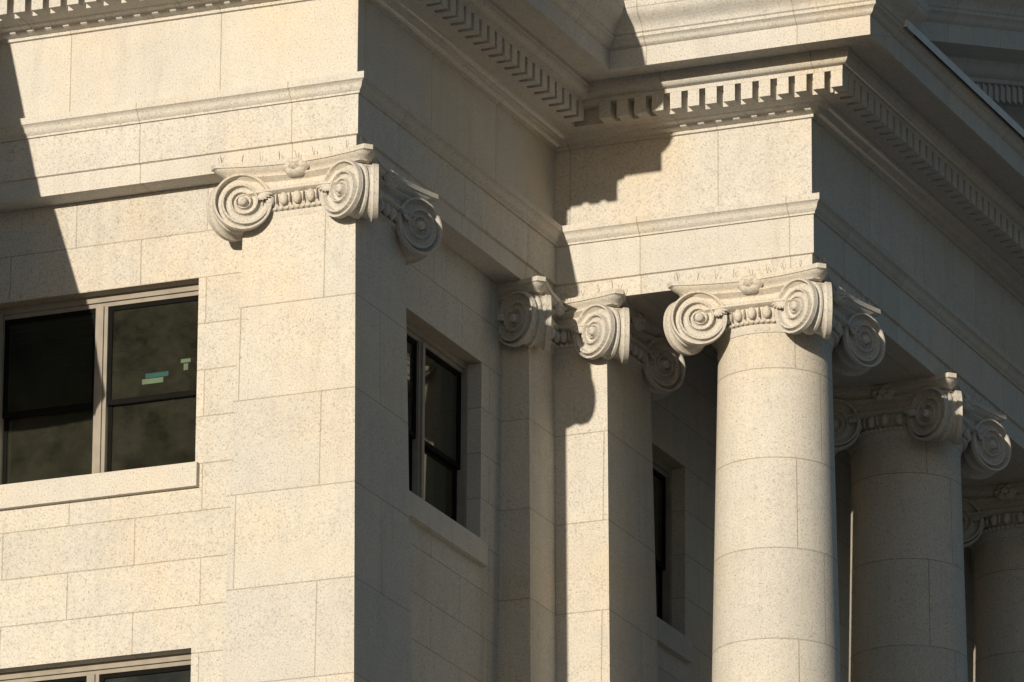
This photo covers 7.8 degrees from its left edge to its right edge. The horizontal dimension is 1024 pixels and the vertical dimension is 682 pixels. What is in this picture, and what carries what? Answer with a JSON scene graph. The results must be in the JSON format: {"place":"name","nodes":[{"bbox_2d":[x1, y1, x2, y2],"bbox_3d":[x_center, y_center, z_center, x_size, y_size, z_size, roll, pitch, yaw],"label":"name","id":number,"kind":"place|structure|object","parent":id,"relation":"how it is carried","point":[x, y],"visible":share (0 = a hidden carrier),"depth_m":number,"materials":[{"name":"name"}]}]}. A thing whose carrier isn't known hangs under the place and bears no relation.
{"place":"outdoors","nodes":[
{"label":"outdoors","id":0,"kind":"place"},
{"label":"ground","id":1,"kind":"structure","parent":0,"visible":0},
{"bbox_2d":[0,0,1023,681],"bbox_3d":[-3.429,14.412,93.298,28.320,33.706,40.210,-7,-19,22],"label":"neoclassical courthouse","id":2,"kind":"structure","parent":1,"relation":"on","point":[334,344],"depth_m":79.20,"materials":[{"name":"stone"}]},
{"bbox_2d":[0,283,671,681],"bbox_3d":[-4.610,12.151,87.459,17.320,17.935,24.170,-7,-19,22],"label":"window frames","id":3,"kind":"structure","parent":2,"relation":"in","point":[103,308],"depth_m":77.73,"materials":[{"name":"paint"}]},
{"bbox_2d":[663,263,884,376],"bbox_3d":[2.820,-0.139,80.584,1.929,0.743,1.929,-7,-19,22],"label":"capital","id":4,"kind":"object","parent":2,"relation":"attached to","point":[815,300],"visible":0.77,"depth_m":80.06,"materials":[{"name":"stone"}]},
{"bbox_2d":[674,256,873,305],"bbox_3d":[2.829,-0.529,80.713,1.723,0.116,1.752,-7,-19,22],"label":"bird spikes","id":5,"kind":"object","parent":4,"relation":"on","point":[767,272],"visible":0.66,"depth_m":80.19,"materials":[{"name":"silver metal"}]},
{"bbox_2d":[833,372,1010,479],"bbox_3d":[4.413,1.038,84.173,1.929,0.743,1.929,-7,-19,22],"label":"capital","id":6,"kind":"object","parent":2,"relation":"attached to","point":[946,408],"visible":0.66,"depth_m":83.61,"materials":[{"name":"stone"}]},
{"bbox_2d":[944,364,999,411],"bbox_3d":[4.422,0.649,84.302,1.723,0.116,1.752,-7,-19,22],"label":"bird spikes","id":7,"kind":"object","parent":6,"relation":"on","point":[974,392],"visible":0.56,"depth_m":84.37,"materials":[{"name":"silver metal"}]},
{"bbox_2d":[961,481,1023,580],"bbox_3d":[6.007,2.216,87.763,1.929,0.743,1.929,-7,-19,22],"label":"capital","id":8,"kind":"object","parent":2,"relation":"attached to","point":[991,512],"visible":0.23,"depth_m":87.22,"materials":[{"name":"stone"}]},
{"bbox_3d":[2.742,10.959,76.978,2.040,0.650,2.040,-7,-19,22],"label":"base","id":9,"kind":"object","parent":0,"visible":0},
{"bbox_2d":[712,333,840,681],"bbox_3d":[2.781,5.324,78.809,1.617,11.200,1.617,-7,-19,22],"label":"shaft","id":10,"kind":"object","parent":9,"relation":"on","point":[775,607],"visible":1,"depth_m":79.41,"materials":[{"name":"stone"}]},
{"bbox_3d":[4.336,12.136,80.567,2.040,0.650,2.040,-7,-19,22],"label":"base","id":11,"kind":"object","parent":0,"visible":0},
{"bbox_2d":[849,439,967,681],"bbox_3d":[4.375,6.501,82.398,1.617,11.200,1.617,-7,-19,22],"label":"shaft","id":12,"kind":"object","parent":11,"relation":"on","point":[907,620],"visible":1,"depth_m":83.18,"materials":[{"name":"stone"}]},
{"bbox_3d":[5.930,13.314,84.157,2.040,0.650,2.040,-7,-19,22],"label":"base","id":13,"kind":"object","parent":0,"visible":0},
{"bbox_2d":[973,536,1023,681],"bbox_3d":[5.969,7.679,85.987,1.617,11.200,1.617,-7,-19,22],"label":"shaft","id":14,"kind":"object","parent":13,"relation":"on","point":[998,648],"visible":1,"depth_m":86.98,"materials":[{"name":"stone"}]}
]}

